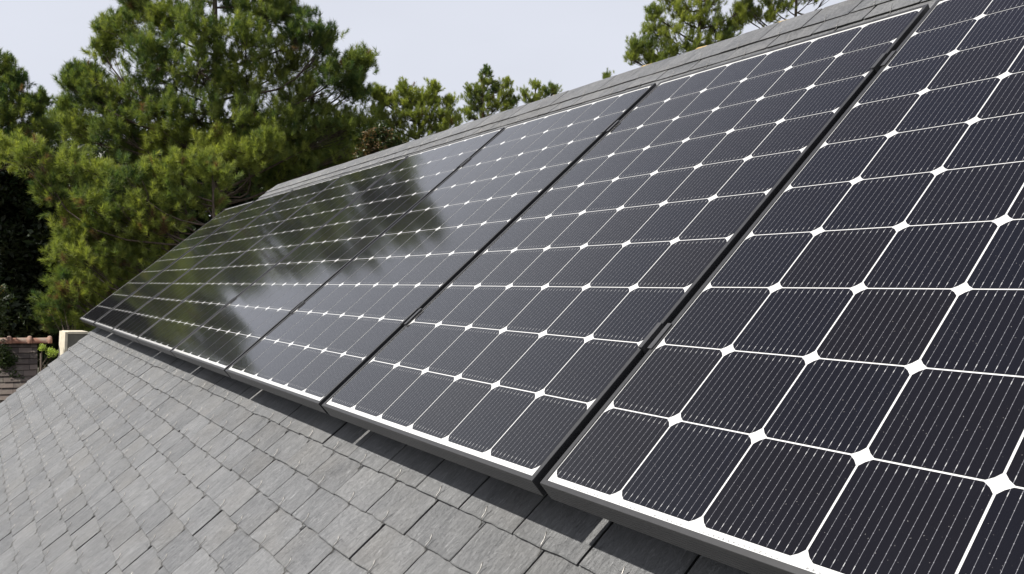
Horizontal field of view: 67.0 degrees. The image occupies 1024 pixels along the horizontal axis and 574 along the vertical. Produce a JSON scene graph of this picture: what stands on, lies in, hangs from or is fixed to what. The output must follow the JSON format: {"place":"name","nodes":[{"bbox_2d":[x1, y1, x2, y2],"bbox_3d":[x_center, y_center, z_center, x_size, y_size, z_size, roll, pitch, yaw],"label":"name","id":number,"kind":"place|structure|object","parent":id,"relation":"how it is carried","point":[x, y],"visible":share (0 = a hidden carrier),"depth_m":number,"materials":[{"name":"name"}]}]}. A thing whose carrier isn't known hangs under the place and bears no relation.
{"place":"outdoors","nodes":[
{"label":"outdoors","id":0,"kind":"place"},
{"bbox_2d":[0,0,845,215],"label":"sky","id":1,"kind":"structure","parent":0,"point":[570,44],"materials":[{"name":"white"}]},
{"bbox_3d":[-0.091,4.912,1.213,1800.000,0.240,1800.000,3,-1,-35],"label":"ground","id":2,"kind":"structure","parent":0,"visible":0},
{"bbox_2d":[0,283,23,378],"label":"shrub","id":3,"kind":"object","parent":2,"relation":"on","point":[6,358],"visible":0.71,"depth_m":10.61,"materials":[{"name":"green plant"}]},
{"bbox_2d":[0,336,51,402],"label":"outbuilding","id":4,"kind":"structure","parent":2,"relation":"on","point":[25,350],"depth_m":10.72,"materials":[{"name":"stone"}]},
{"bbox_2d":[58,330,88,356],"bbox_3d":[-6.293,1.420,11.107,0.360,1.574,0.350,3,-1,-43],"label":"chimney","id":5,"kind":"object","parent":4,"relation":"on","point":[68,339],"visible":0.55,"depth_m":10.96,"materials":[{"name":"beige paint"}]},
{"bbox_2d":[0,48,61,170],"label":"pine tree","id":6,"kind":"object","parent":2,"relation":"on","point":[13,80],"visible":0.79,"depth_m":22.31,"materials":[{"name":"green plant"}]},
{"bbox_2d":[0,137,65,372],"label":"broadleaf tree","id":7,"kind":"object","parent":2,"relation":"on","point":[22,270],"visible":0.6,"depth_m":23.98,"materials":[{"name":"green plant"}]},
{"bbox_2d":[37,343,57,370],"bbox_3d":[-5.708,2.768,9.366,0.249,4.181,0.141,2,-1,-6],"label":"shrub","id":8,"kind":"object","parent":2,"relation":"on","point":[42,347],"visible":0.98,"depth_m":9.39,"materials":[{"name":"green plant"}]},
{"bbox_2d":[39,108,106,362],"bbox_3d":[-15.260,-0.893,26.974,5.889,11.451,2.020,2,-1,1],"label":"pine tree","id":9,"kind":"object","parent":2,"relation":"on","point":[65,139],"visible":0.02,"depth_m":26.64,"materials":[{"name":"green plant"}]},
{"bbox_2d":[13,134,156,358],"bbox_3d":[-14.109,-0.207,25.396,5.565,10.104,4.302,2,-1,-9],"label":"tree","id":10,"kind":"object","parent":2,"relation":"on","point":[42,229],"visible":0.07,"depth_m":24.18,"materials":[{"name":"green plant"}]},
{"bbox_2d":[0,126,244,333],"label":"pine tree","id":11,"kind":"object","parent":2,"relation":"on","point":[152,225],"visible":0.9,"depth_m":16.27,"materials":[{"name":"green plant"}]},
{"bbox_2d":[132,112,269,265],"bbox_3d":[-11.200,-0.759,26.870,5.789,11.458,4.178,2,-1,-8],"label":"broadleaf tree","id":12,"kind":"object","parent":2,"relation":"on","point":[204,220],"visible":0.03,"depth_m":26.00,"materials":[{"name":"green plant"}]},
{"bbox_2d":[43,0,383,216],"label":"pine tree","id":13,"kind":"object","parent":2,"relation":"on","point":[265,130],"visible":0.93,"depth_m":20.06,"materials":[{"name":"green plant"}]},
{"bbox_2d":[237,117,358,203],"bbox_3d":[-7.801,-0.559,27.920,6.514,11.328,4.057,2,-1,3],"label":"broadleaf tree","id":14,"kind":"object","parent":2,"relation":"on","point":[255,199],"visible":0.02,"depth_m":26.77,"materials":[{"name":"green plant"}]},
{"bbox_2d":[352,119,406,158],"bbox_3d":[-3.364,0.472,18.931,1.538,9.256,0.796,2,-1,6],"label":"shrub","id":15,"kind":"object","parent":2,"relation":"on","point":[378,135],"visible":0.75,"depth_m":18.89,"materials":[{"name":"green plant"}]},
{"bbox_2d":[364,76,464,141],"bbox_3d":[-2.893,-0.436,21.918,3.074,11.209,1.076,2,-1,0],"label":"pine tree","id":16,"kind":"object","parent":2,"relation":"on","point":[411,101],"visible":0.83,"depth_m":21.84,"materials":[{"name":"green plant"}]},
{"bbox_2d":[0,0,936,573],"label":"house","id":17,"kind":"structure","parent":2,"relation":"on","point":[118,454],"depth_m":2.53,"materials":[{"name":"stone"}]},
{"label":"mounting rail","id":18,"kind":"object","parent":17,"relation":"attached to","visible":0},
{"bbox_2d":[80,201,254,326],"bbox_3d":[-3.129,-0.231,7.030,1.680,0.040,0.972,-45,24,-26],"label":"solar panel","id":19,"kind":"object","parent":18,"relation":"attached to","point":[144,277],"visible":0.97,"depth_m":6.96,"materials":[{"name":"black glass"}]},
{"bbox_2d":[94,189,292,333],"bbox_3d":[-2.534,-0.225,6.170,1.680,0.041,0.972,-45,24,-26],"label":"solar panel","id":20,"kind":"object","parent":18,"relation":"attached to","point":[112,319],"visible":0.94,"depth_m":6.11,"materials":[{"name":"black glass"}]},
{"bbox_2d":[112,175,341,342],"bbox_3d":[-1.966,-0.219,5.353,1.680,0.040,0.972,-45,24,-26],"label":"solar panel","id":21,"kind":"object","parent":18,"relation":"attached to","point":[151,313],"visible":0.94,"depth_m":5.29,"materials":[{"name":"black glass"}]},
{"bbox_2d":[136,156,407,356],"bbox_3d":[-1.401,-0.215,4.535,1.680,0.041,0.972,-45,24,-26],"label":"solar panel","id":22,"kind":"object","parent":18,"relation":"attached to","point":[169,332],"visible":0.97,"depth_m":4.45,"materials":[{"name":"black glass"}]},
{"bbox_2d":[288,301,303,313],"bbox_3d":[-0.853,0.096,3.101,0.070,0.041,0.035,-45,24,-26],"label":"panel clamp","id":23,"kind":"object","parent":18,"relation":"attached to","point":[295,307],"visible":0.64,"depth_m":3.09,"materials":[{"name":"metal"}]},
{"bbox_2d":[171,127,504,376],"bbox_3d":[-0.835,-0.209,3.717,1.680,0.040,0.972,-45,24,-26],"label":"solar panel","id":24,"kind":"object","parent":18,"relation":"attached to","point":[234,330],"visible":0.94,"depth_m":3.62,"materials":[{"name":"black glass"}]},
{"bbox_2d":[400,308,421,326],"bbox_3d":[-0.287,0.101,2.283,0.070,0.041,0.035,-45,24,-26],"label":"panel clamp","id":25,"kind":"object","parent":18,"relation":"attached to","point":[409,317],"visible":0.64,"depth_m":2.27,"materials":[{"name":"metal"}]},
{"bbox_2d":[225,83,656,413],"bbox_3d":[-0.268,-0.204,2.899,1.680,0.041,0.972,-45,24,-26],"label":"solar panel","id":26,"kind":"object","parent":18,"relation":"attached to","point":[317,349],"visible":0.98,"depth_m":2.77,"materials":[{"name":"black glass"}]},
{"bbox_2d":[322,4,929,495],"bbox_3d":[0.299,-0.197,2.081,1.680,0.040,0.972,-45,24,-26],"label":"solar panel","id":27,"kind":"object","parent":18,"relation":"attached to","point":[512,354],"visible":0.98,"depth_m":1.90,"materials":[{"name":"black glass"}]},
{"bbox_2d":[638,323,671,353],"bbox_3d":[0.280,0.106,1.465,0.070,0.041,0.035,-45,24,-26],"label":"panel clamp","id":28,"kind":"object","parent":18,"relation":"attached to","point":[653,337],"visible":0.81,"depth_m":1.46,"materials":[{"name":"metal"}]},
{"bbox_3d":[-0.747,-0.501,4.390,0.050,0.097,7.970,-45,24,-26],"label":"mounting rail","id":29,"kind":"object","parent":17,"relation":"attached to","visible":0},
{"bbox_2d":[457,157,470,167],"bbox_3d":[-0.211,-0.555,3.541,0.070,0.041,0.035,-45,24,-26],"label":"panel clamp","id":30,"kind":"object","parent":29,"relation":"attached to","point":[463,162],"visible":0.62,"depth_m":3.53,"materials":[{"name":"metal"}]},
{"bbox_2d":[601,120,619,134],"bbox_3d":[0.356,-0.549,2.723,0.070,0.041,0.035,-45,24,-26],"label":"panel clamp","id":31,"kind":"object","parent":29,"relation":"attached to","point":[609,127],"visible":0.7,"depth_m":2.71,"materials":[{"name":"metal"}]},
{"bbox_2d":[540,0,1023,573],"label":"solar panel","id":32,"kind":"object","parent":29,"relation":"attached to","point":[826,376],"visible":1,"depth_m":1.17,"materials":[{"name":"black glass"}]},
{"bbox_2d":[870,50,895,73],"bbox_3d":[0.922,-0.544,1.905,0.070,0.041,0.035,-45,24,-26],"label":"panel clamp","id":33,"kind":"object","parent":29,"relation":"attached to","point":[883,59],"visible":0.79,"depth_m":1.90,"materials":[{"name":"metal"}]},
{"bbox_2d":[458,62,521,122],"bbox_3d":[-0.921,-0.984,24.881,2.140,12.535,0.966,2,-1,5],"label":"pine tree","id":34,"kind":"object","parent":2,"relation":"on","point":[507,100],"visible":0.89,"depth_m":24.89,"materials":[{"name":"green plant"}]},
{"bbox_2d":[516,77,562,103],"bbox_3d":[0.722,-0.872,25.905,1.635,12.458,0.904,2,-1,-9],"label":"pine tree","id":35,"kind":"object","parent":2,"relation":"on","point":[550,90],"visible":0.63,"depth_m":25.93,"materials":[{"name":"green plant"}]},
{"bbox_2d":[601,68,613,78],"bbox_3d":[2.972,-0.997,25.872,0.670,12.859,0.637,3,-1,-35],"label":"pine tree","id":36,"kind":"object","parent":2,"relation":"on","point":[606,74],"visible":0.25,"depth_m":25.91,"materials":[{"name":"green plant"}]},
{"bbox_2d":[621,0,751,65],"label":"pine tree","id":37,"kind":"object","parent":2,"relation":"on","point":[647,45],"visible":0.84,"depth_m":19.86,"materials":[{"name":"green plant"}]},
{"bbox_2d":[733,0,828,27],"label":"pine tree","id":38,"kind":"object","parent":2,"relation":"on","point":[754,13],"visible":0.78,"depth_m":20.45,"materials":[{"name":"green plant"}]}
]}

